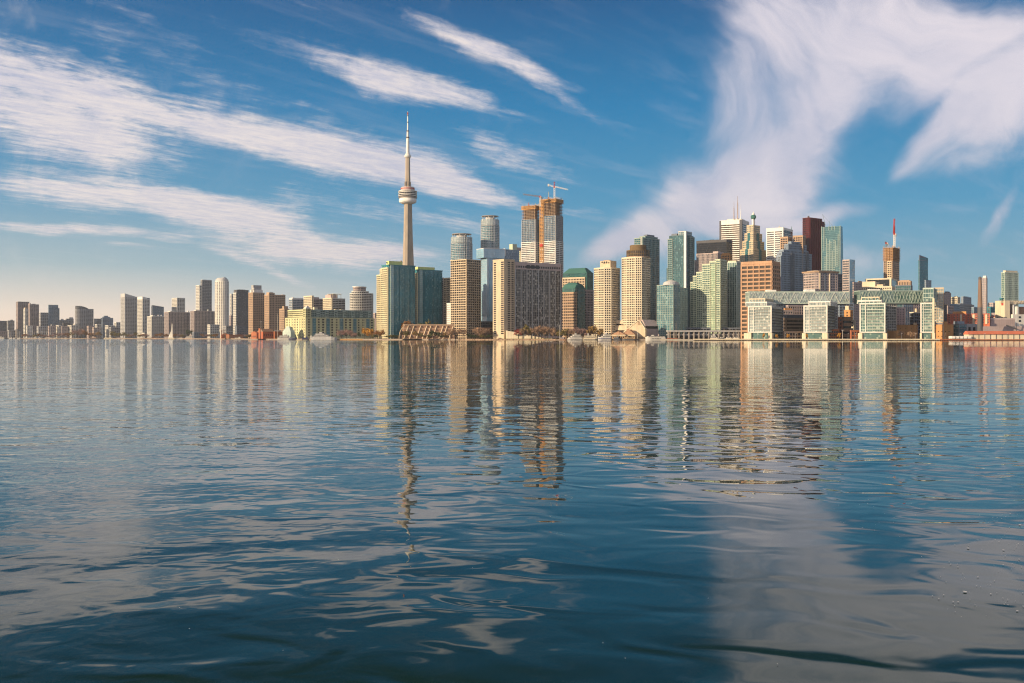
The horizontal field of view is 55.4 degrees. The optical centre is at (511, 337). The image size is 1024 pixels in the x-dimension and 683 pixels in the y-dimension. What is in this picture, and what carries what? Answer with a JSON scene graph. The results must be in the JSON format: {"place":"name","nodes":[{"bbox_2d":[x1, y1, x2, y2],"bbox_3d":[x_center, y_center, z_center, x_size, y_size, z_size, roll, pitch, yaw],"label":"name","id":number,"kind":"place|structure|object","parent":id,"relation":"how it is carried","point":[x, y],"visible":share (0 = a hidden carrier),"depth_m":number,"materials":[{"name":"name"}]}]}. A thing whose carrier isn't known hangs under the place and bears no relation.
{"place":"outdoors","nodes":[
{"label":"outdoors","id":0,"kind":"place"},
{"bbox_2d":[16,302,28,337],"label":"apartment tower","id":1,"kind":"structure","parent":0,"point":[20,306],"depth_m":4310.65,"materials":[{"name":"grey glass"}]},
{"bbox_2d":[23,308,27,337],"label":"apartment tower","id":2,"kind":"structure","parent":0,"point":[25,317],"depth_m":4154.03,"materials":[{"name":"beige concrete"}]},
{"bbox_2d":[28,303,38,325],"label":"apartment tower","id":3,"kind":"structure","parent":0,"point":[33,314],"depth_m":4291.87,"materials":[{"name":"grey concrete"}]},
{"bbox_2d":[37,326,47,337],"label":"building","id":4,"kind":"structure","parent":0,"point":[42,330],"depth_m":4070.32,"materials":[{"name":"grey concrete"}]},
{"bbox_2d":[39,312,47,325],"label":"office block","id":5,"kind":"structure","parent":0,"point":[43,318],"depth_m":4258.56,"materials":[{"name":"grey glass"}]},
{"bbox_2d":[48,305,59,325],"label":"apartment tower","id":6,"kind":"structure","parent":0,"point":[53,315],"depth_m":4213.36,"materials":[{"name":"grey glass"}]},
{"bbox_2d":[75,306,93,337],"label":"apartment tower","id":7,"kind":"structure","parent":0,"point":[84,317],"depth_m":4164.85,"materials":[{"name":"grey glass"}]},
{"bbox_2d":[120,293,136,337],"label":"condominium tower","id":8,"kind":"structure","parent":0,"point":[128,314],"depth_m":3916.38,"materials":[{"name":"grey glass"}]},
{"bbox_2d":[137,297,149,337],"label":"condominium tower","id":9,"kind":"structure","parent":0,"point":[143,308],"depth_m":3861.77,"materials":[{"name":"beige glass"}]},
{"bbox_2d":[151,305,163,315],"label":"office tower","id":10,"kind":"structure","parent":0,"point":[157,310],"depth_m":3964.57,"materials":[{"name":"grey glass"}]},
{"bbox_2d":[172,298,184,311],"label":"condominium tower","id":11,"kind":"structure","parent":0,"point":[178,304],"depth_m":4013.57,"materials":[{"name":"grey glass"}]},
{"bbox_2d":[207,324,218,337],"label":"building","id":12,"kind":"structure","parent":0,"point":[212,329],"depth_m":3309.26,"materials":[{"name":"grey glass"}]},
{"bbox_2d":[215,277,228,337],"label":"condominium tower","id":13,"kind":"structure","parent":0,"point":[221,302],"depth_m":3559.34,"materials":[{"name":"white concrete"}]},
{"bbox_2d":[233,289,248,333],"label":"condominium tower","id":14,"kind":"structure","parent":0,"point":[240,307],"depth_m":3210.65,"materials":[{"name":"grey glass"}]},
{"bbox_2d":[248,285,264,338],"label":"apartment tower","id":15,"kind":"structure","parent":0,"point":[256,294],"depth_m":2911.90,"materials":[{"name":"brown concrete"}]},
{"bbox_2d":[264,292,284,330],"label":"apartment tower","id":16,"kind":"structure","parent":0,"point":[273,303],"depth_m":2860.28,"materials":[{"name":"brown concrete"}]},
{"bbox_2d":[279,306,288,330],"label":"apartment block","id":17,"kind":"structure","parent":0,"point":[283,313],"depth_m":2707.01,"materials":[{"name":"beige concrete"}]},
{"bbox_2d":[289,297,303,309],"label":"condominium block","id":18,"kind":"structure","parent":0,"point":[296,303],"depth_m":2609.49,"materials":[{"name":"blue glass"}]},
{"bbox_2d":[304,296,322,309],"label":"condominium block","id":19,"kind":"structure","parent":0,"point":[311,302],"depth_m":2560.81,"materials":[{"name":"beige concrete"}]},
{"bbox_2d":[285,306,374,338],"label":"terminal building","id":20,"kind":"structure","parent":0,"point":[307,321],"depth_m":2028.12,"materials":[{"name":"beige concrete"}]},
{"bbox_2d":[323,294,344,309],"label":"condominium block","id":21,"kind":"structure","parent":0,"point":[332,301],"depth_m":2512.96,"materials":[{"name":"beige concrete"}]},
{"bbox_2d":[350,286,372,317],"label":"condominium tower","id":22,"kind":"structure","parent":0,"point":[361,297],"depth_m":2460.05,"materials":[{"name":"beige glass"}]},
{"bbox_2d":[398,112,416,265],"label":"communications tower","id":23,"kind":"structure","parent":0,"point":[407,195],"depth_m":2368.99,"materials":[{"name":"grey concrete"}]},
{"bbox_2d":[415,267,443,323],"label":"condominium tower","id":24,"kind":"structure","parent":0,"point":[429,293],"depth_m":1913.15,"materials":[{"name":"teal glass"}]},
{"bbox_2d":[443,278,450,323],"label":"apartment block","id":25,"kind":"structure","parent":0,"point":[447,290],"depth_m":1917.87,"materials":[{"name":"grey glass"}]},
{"bbox_2d":[451,233,472,259],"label":"condominium tower","id":26,"kind":"structure","parent":0,"point":[461,246],"depth_m":2306.11,"materials":[{"name":"grey glass"}]},
{"bbox_2d":[450,259,481,338],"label":"condominium tower","id":27,"kind":"structure","parent":0,"point":[465,296],"depth_m":1812.30,"materials":[{"name":"beige glass"}]},
{"bbox_2d":[241,338,692,339],"bbox_3d":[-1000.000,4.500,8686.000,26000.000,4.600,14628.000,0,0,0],"label":"ground","id":28,"kind":"structure","parent":0,"point":[660,339],"depth_m":1545.29,"materials":[{"name":"grey concrete"}]},
{"bbox_2d":[101,316,112,337],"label":"apartment block","id":29,"kind":"structure","parent":28,"relation":"on","point":[106,320],"depth_m":4306.11,"materials":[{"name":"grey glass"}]},
{"bbox_2d":[147,315,163,337],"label":"apartment tower","id":30,"kind":"structure","parent":28,"relation":"on","point":[155,324],"depth_m":3736.87,"materials":[{"name":"beige concrete"}]},
{"bbox_2d":[164,311,189,337],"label":"apartment slab","id":31,"kind":"structure","parent":28,"relation":"on","point":[178,323],"depth_m":3663.36,"materials":[{"name":"grey concrete"}]},
{"bbox_2d":[190,310,214,335],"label":"apartment slab","id":32,"kind":"structure","parent":28,"relation":"on","point":[200,321],"depth_m":3620.24,"materials":[{"name":"grey concrete"}]},
{"bbox_2d":[196,280,211,310],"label":"condominium tower","id":33,"kind":"structure","parent":28,"relation":"on","point":[204,295],"depth_m":3659.21,"materials":[{"name":"beige glass"}]},
{"bbox_2d":[235,326,247,337],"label":"building","id":34,"kind":"structure","parent":28,"relation":"on","point":[241,330],"depth_m":2962.05,"materials":[{"name":"grey concrete"}]},
{"bbox_2d":[257,328,273,338],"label":"power house","id":35,"kind":"structure","parent":28,"relation":"on","point":[266,333],"depth_m":2088.05,"materials":[{"name":"brick"}]},
{"bbox_2d":[283,326,296,337],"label":"glass pavilion","id":36,"kind":"structure","parent":28,"relation":"on","point":[289,331],"depth_m":1981.21,"materials":[{"name":"white glass"}]},
{"bbox_2d":[5,338,644,339],"bbox_3d":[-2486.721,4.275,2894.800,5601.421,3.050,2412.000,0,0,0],"label":"quay wall","id":37,"kind":"structure","parent":28,"relation":"on","point":[277,339],"depth_m":1954.19,"materials":[{"name":"grey concrete"}]},
{"bbox_2d":[129,338,234,338],"bbox_3d":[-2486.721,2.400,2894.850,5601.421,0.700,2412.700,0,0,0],"label":"quay edge","id":38,"kind":"object","parent":37,"relation":"on","point":[182,338],"visible":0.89,"depth_m":3366.14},
{"bbox_2d":[376,261,415,338],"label":"condominium tower","id":39,"kind":"structure","parent":28,"relation":"on","point":[395,298],"depth_m":1852.83,"materials":[{"name":"teal glass"}]},
{"bbox_2d":[399,324,454,338],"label":"terrace block","id":40,"kind":"structure","parent":28,"relation":"on","point":[425,329],"depth_m":1804.72,"materials":[{"name":"brown concrete"}]},
{"bbox_2d":[459,339,555,339],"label":"boulder bank","id":41,"kind":"object","parent":28,"relation":"on","point":[507,339],"visible":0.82,"depth_m":1725.96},
{"bbox_2d":[493,259,561,338],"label":"slab hotel","id":42,"kind":"structure","parent":28,"relation":"on","point":[529,294],"depth_m":1772.17,"materials":[{"name":"beige concrete"}]},
{"bbox_2d":[594,260,619,338],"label":"hotel tower","id":43,"kind":"structure","parent":28,"relation":"on","point":[606,294],"depth_m":1761.33,"materials":[{"name":"beige concrete"}]},
{"bbox_2d":[622,245,650,330],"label":"hotel tower","id":44,"kind":"structure","parent":28,"relation":"on","point":[636,283],"depth_m":1749.08,"materials":[{"name":"beige concrete"}]},
{"bbox_2d":[615,317,657,338],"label":"building","id":45,"kind":"structure","parent":28,"relation":"on","point":[641,329],"depth_m":1731.54,"materials":[{"name":"beige concrete"}]},
{"bbox_2d":[657,280,687,338],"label":"condominium tower","id":46,"kind":"structure","parent":28,"relation":"on","point":[672,302],"depth_m":1733.60,"materials":[{"name":"teal glass"}]},
{"bbox_2d":[666,330,740,338],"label":"elevated road","id":47,"kind":"structure","parent":28,"relation":"on","point":[688,334],"depth_m":1715.23,"materials":[{"name":"grey concrete"}]},
{"bbox_2d":[690,259,726,337],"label":"condominium tower","id":48,"kind":"structure","parent":28,"relation":"on","point":[708,296],"depth_m":1758.28,"materials":[{"name":"green glass"}]},
{"bbox_2d":[686,328,740,338],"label":"building","id":49,"kind":"structure","parent":28,"relation":"on","point":[725,336],"depth_m":1752.60,"materials":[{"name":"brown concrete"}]},
{"bbox_2d":[744,298,783,338],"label":"waterfront residence","id":50,"kind":"structure","parent":28,"relation":"on","point":[765,315],"depth_m":1430.95,"materials":[{"name":"white glass"}]},
{"bbox_2d":[745,289,849,338],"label":"glass bridge","id":51,"kind":"structure","parent":28,"relation":"on","point":[783,298],"depth_m":1477.32,"materials":[{"name":"glass"}]},
{"bbox_2d":[802,301,836,338],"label":"waterfront residence","id":52,"kind":"structure","parent":28,"relation":"on","point":[818,320],"depth_m":1428.93,"materials":[{"name":"white concrete"}]},
{"bbox_2d":[857,297,888,338],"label":"waterfront residence","id":53,"kind":"structure","parent":28,"relation":"on","point":[873,319],"depth_m":1428.66,"materials":[{"name":"white glass"}]},
{"bbox_2d":[865,278,896,286],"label":"office block","id":54,"kind":"structure","parent":28,"relation":"on","point":[889,281],"depth_m":1960.13,"materials":[{"name":"beige concrete"}]},
{"bbox_2d":[882,246,900,284],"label":"unfinished tower","id":55,"kind":"structure","parent":28,"relation":"on","point":[890,259],"depth_m":2008.54,"materials":[{"name":"brown concrete"}]},
{"bbox_2d":[920,288,936,338],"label":"waterfront residence","id":56,"kind":"structure","parent":28,"relation":"on","point":[927,319],"depth_m":1423.34,"materials":[{"name":"green glass"}]},
{"bbox_2d":[935,287,943,322],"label":"apartment block","id":57,"kind":"structure","parent":28,"relation":"on","point":[939,311],"depth_m":1481.67,"materials":[{"name":"beige glass"}]},
{"bbox_2d":[935,322,953,338],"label":"warehouse","id":58,"kind":"structure","parent":28,"relation":"on","point":[944,330],"depth_m":1471.07,"materials":[{"name":"stone"}]},
{"bbox_2d":[952,311,966,323],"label":"terracotta apartments","id":59,"kind":"structure","parent":28,"relation":"on","point":[959,315],"depth_m":1608.17,"materials":[{"name":"brown brick"}]},
{"bbox_2d":[967,314,976,323],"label":"terracotta apartments","id":60,"kind":"structure","parent":28,"relation":"on","point":[971,318],"depth_m":1609.50,"materials":[{"name":"brown brick"}]},
{"bbox_2d":[977,277,982,330],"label":"chimney","id":61,"kind":"object","parent":28,"relation":"on","point":[979,316],"visible":0.9,"depth_m":1433.54,"materials":[{"name":"grey concrete"}]},
{"bbox_2d":[995,300,1023,325],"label":"factory","id":62,"kind":"structure","parent":28,"relation":"on","point":[1007,308],"depth_m":1523.14,"materials":[{"name":"beige metal"}]},
{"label":"quay wall","id":63,"kind":"structure","parent":28,"relation":"on","visible":0},
{"bbox_2d":[693,339,939,339],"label":"quay wall","id":64,"kind":"structure","parent":63,"relation":"on","point":[816,339],"depth_m":1369.60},
{"bbox_2d":[481,215,499,248],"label":"condominium tower","id":65,"kind":"structure","parent":0,"point":[490,232],"depth_m":2355.20,"materials":[{"name":"grey glass"}]},
{"bbox_2d":[476,248,519,320],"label":"office tower","id":66,"kind":"structure","parent":0,"point":[487,256],"depth_m":1985.80,"materials":[{"name":"glass"}]},
{"bbox_2d":[0,339,1023,682],"bbox_3d":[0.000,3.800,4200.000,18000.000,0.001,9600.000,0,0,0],"label":"water","id":67,"kind":"structure","parent":0,"point":[356,511],"depth_m":21.35,"materials":[{"name":"blue liquid"}]},
{"bbox_2d":[310,332,336,339],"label":"motor yacht","id":68,"kind":"object","parent":67,"relation":"on","point":[320,336],"visible":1,"depth_m":1876.22,"materials":[{"name":"white plastic"}]},
{"bbox_2d":[0,0,1023,329],"label":"sky","id":69,"kind":"structure","parent":0,"point":[152,149],"materials":[{"name":"blue"}]},
{"bbox_2d":[521,204,540,262],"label":"unfinished tower","id":70,"kind":"structure","parent":0,"point":[530,239],"depth_m":2128.36,"materials":[{"name":"beige glass"}]},
{"bbox_2d":[539,197,563,338],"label":"unfinished tower","id":71,"kind":"structure","parent":0,"point":[551,247],"depth_m":2111.99,"materials":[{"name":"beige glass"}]},
{"bbox_2d":[562,283,584,338],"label":"office block","id":72,"kind":"structure","parent":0,"point":[573,305],"depth_m":1868.13,"materials":[{"name":"orange glass"}]},
{"bbox_2d":[562,268,592,289],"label":"office block","id":73,"kind":"structure","parent":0,"point":[583,277],"depth_m":1963.40,"materials":[{"name":"green glass"}]},
{"bbox_2d":[585,290,593,334],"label":"office block","id":74,"kind":"structure","parent":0,"point":[589,307],"depth_m":1908.69,"materials":[{"name":"grey glass"}]},
{"bbox_2d":[634,235,659,320],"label":"condominium tower","id":75,"kind":"structure","parent":0,"point":[651,243],"depth_m":2025.96,"materials":[{"name":"green glass"}]},
{"bbox_2d":[666,231,694,327],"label":"condominium tower","id":76,"kind":"structure","parent":0,"point":[681,259],"depth_m":1911.87,"materials":[{"name":"teal glass"}]},
{"bbox_2d":[696,251,723,271],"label":"office tower","id":77,"kind":"structure","parent":0,"point":[703,258],"depth_m":2065.84,"materials":[{"name":"beige concrete"}]},
{"bbox_2d":[696,239,732,253],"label":"office tower","id":78,"kind":"structure","parent":0,"point":[711,246],"depth_m":2270.36,"materials":[{"name":"black glass"}]},
{"bbox_2d":[727,260,740,327],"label":"condominium tower","id":79,"kind":"structure","parent":0,"point":[733,294],"depth_m":1796.13,"materials":[{"name":"green glass"}]},
{"bbox_2d":[719,196,748,260],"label":"bank tower","id":80,"kind":"structure","parent":0,"point":[734,230],"depth_m":2460.36,"materials":[{"name":"white glass"}]},
{"bbox_2d":[740,211,765,261],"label":"bank tower","id":81,"kind":"structure","parent":0,"point":[752,247],"depth_m":2370.07,"materials":[{"name":"beige glass"}]},
{"bbox_2d":[741,261,780,338],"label":"office tower","id":82,"kind":"structure","parent":0,"point":[760,275],"depth_m":1658.26,"materials":[{"name":"brown brick"}]},
{"bbox_2d":[766,226,792,260],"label":"bank tower","id":83,"kind":"structure","parent":0,"point":[773,235],"depth_m":2345.07,"materials":[{"name":"white glass"}]},
{"bbox_2d":[782,331,802,338],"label":"building","id":84,"kind":"structure","parent":0,"point":[795,335],"depth_m":1447.80,"materials":[{"name":"brown brick"}]},
{"bbox_2d":[784,315,802,330],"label":"building","id":85,"kind":"structure","parent":0,"point":[793,322],"depth_m":1524.80,"materials":[{"name":"brown glass"}]},
{"bbox_2d":[776,235,811,307],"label":"office tower","id":86,"kind":"structure","parent":0,"point":[794,257],"depth_m":2177.82,"materials":[{"name":"grey glass"}]},
{"bbox_2d":[786,305,802,314],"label":"office block","id":87,"kind":"structure","parent":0,"point":[798,309],"depth_m":1625.57,"materials":[{"name":"black glass"}]},
{"bbox_2d":[802,216,824,270],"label":"bank tower","id":88,"kind":"structure","parent":0,"point":[812,230],"depth_m":2429.50,"materials":[{"name":"red glass"}]},
{"bbox_2d":[802,270,842,291],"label":"office tower","id":89,"kind":"structure","parent":0,"point":[822,281],"depth_m":1791.36,"materials":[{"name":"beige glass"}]},
{"bbox_2d":[821,214,842,273],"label":"office tower","id":90,"kind":"structure","parent":0,"point":[831,248],"depth_m":2089.99,"materials":[{"name":"teal glass"}]},
{"bbox_2d":[838,303,853,319],"bbox_3d":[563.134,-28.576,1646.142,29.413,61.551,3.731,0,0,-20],"label":"office block","id":91,"kind":"structure","parent":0,"point":[841,308],"depth_m":1642.12,"materials":[{"name":"grey glass"}]},
{"bbox_2d":[842,317,851,338],"bbox_3d":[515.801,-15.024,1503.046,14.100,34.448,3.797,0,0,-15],"label":"building","id":92,"kind":"structure","parent":0,"point":[846,325],"depth_m":1501.31,"materials":[{"name":"brown glass"}]},
{"bbox_2d":[842,259,854,302],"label":"office tower","id":93,"kind":"structure","parent":0,"point":[848,272],"depth_m":1955.72,"materials":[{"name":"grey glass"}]},
{"bbox_2d":[844,306,852,319],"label":"apartment block","id":94,"kind":"structure","parent":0,"point":[848,311],"depth_m":1593.48,"materials":[{"name":"orange brick"}]},
{"bbox_2d":[852,281,861,329],"bbox_3d":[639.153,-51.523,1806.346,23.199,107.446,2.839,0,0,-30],"label":"office block","id":95,"kind":"structure","parent":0,"point":[857,286],"depth_m":1803.88,"materials":[{"name":"grey glass"}]},
{"bbox_2d":[862,281,894,289],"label":"apartment block","id":96,"kind":"structure","parent":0,"point":[871,285],"depth_m":1871.25,"materials":[{"name":"beige concrete"}]},
{"bbox_2d":[854,289,924,332],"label":"glass bridge","id":97,"kind":"structure","parent":0,"point":[892,299],"depth_m":1476.87,"materials":[{"name":"glass"}]},
{"bbox_2d":[887,331,901,338],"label":"building","id":98,"kind":"structure","parent":0,"point":[893,334],"depth_m":1453.85,"materials":[{"name":"brown brick"}]},
{"bbox_2d":[897,307,905,324],"bbox_3d":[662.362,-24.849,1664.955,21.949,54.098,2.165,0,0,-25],"label":"apartment block","id":99,"kind":"structure","parent":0,"point":[900,315],"depth_m":1664.68,"materials":[{"name":"grey glass"}]},
{"bbox_2d":[895,285,912,306],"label":"office block","id":100,"kind":"structure","parent":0,"point":[903,287],"depth_m":1807.02,"materials":[{"name":"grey glass"}]},
{"bbox_2d":[896,323,917,338],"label":"building","id":101,"kind":"structure","parent":0,"point":[913,328],"depth_m":1505.43,"materials":[{"name":"brown brick"}]},
{"bbox_2d":[902,305,912,324],"bbox_3d":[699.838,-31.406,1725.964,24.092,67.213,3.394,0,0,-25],"label":"office block","id":102,"kind":"structure","parent":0,"point":[908,308],"depth_m":1723.52,"materials":[{"name":"blue glass"}]},
{"bbox_2d":[909,309,919,338],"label":"building","id":103,"kind":"structure","parent":0,"point":[915,317],"depth_m":1565.04,"materials":[{"name":"grey glass"}]},
{"bbox_2d":[918,255,927,338],"bbox_3d":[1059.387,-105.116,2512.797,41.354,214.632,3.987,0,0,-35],"label":"condominium tower","id":104,"kind":"structure","parent":0,"point":[922,268],"depth_m":2507.71,"materials":[{"name":"grey glass"}]},
{"bbox_2d":[944,291,950,305],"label":"office block","id":105,"kind":"structure","parent":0,"point":[947,297],"depth_m":2303.89,"materials":[{"name":"grey concrete"}]},
{"bbox_2d":[953,321,966,335],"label":"building","id":106,"kind":"structure","parent":0,"point":[960,328],"depth_m":1483.81,"materials":[{"name":"grey glass"}]},
{"bbox_2d":[959,303,973,313],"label":"office block","id":107,"kind":"structure","parent":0,"point":[967,308],"depth_m":2140.53,"materials":[{"name":"grey glass"}]},
{"bbox_2d":[982,276,987,313],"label":"condominium tower","id":108,"kind":"structure","parent":0,"point":[985,292],"depth_m":2302.98,"materials":[{"name":"white concrete"}]},
{"bbox_2d":[963,331,1023,338],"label":"quay shed","id":109,"kind":"structure","parent":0,"point":[998,334],"depth_m":1396.18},
{"bbox_2d":[989,317,1014,325],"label":"shed","id":110,"kind":"structure","parent":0,"point":[999,321],"depth_m":1492.77,"materials":[{"name":"metal"}]},
{"bbox_2d":[983,323,1023,330],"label":"shed","id":111,"kind":"structure","parent":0,"point":[1004,328],"depth_m":1469.10,"materials":[{"name":"metal"}]},
{"bbox_2d":[999,270,1018,306],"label":"condominium tower","id":112,"kind":"structure","parent":0,"point":[1010,285],"depth_m":2106.34,"materials":[{"name":"green glass"}]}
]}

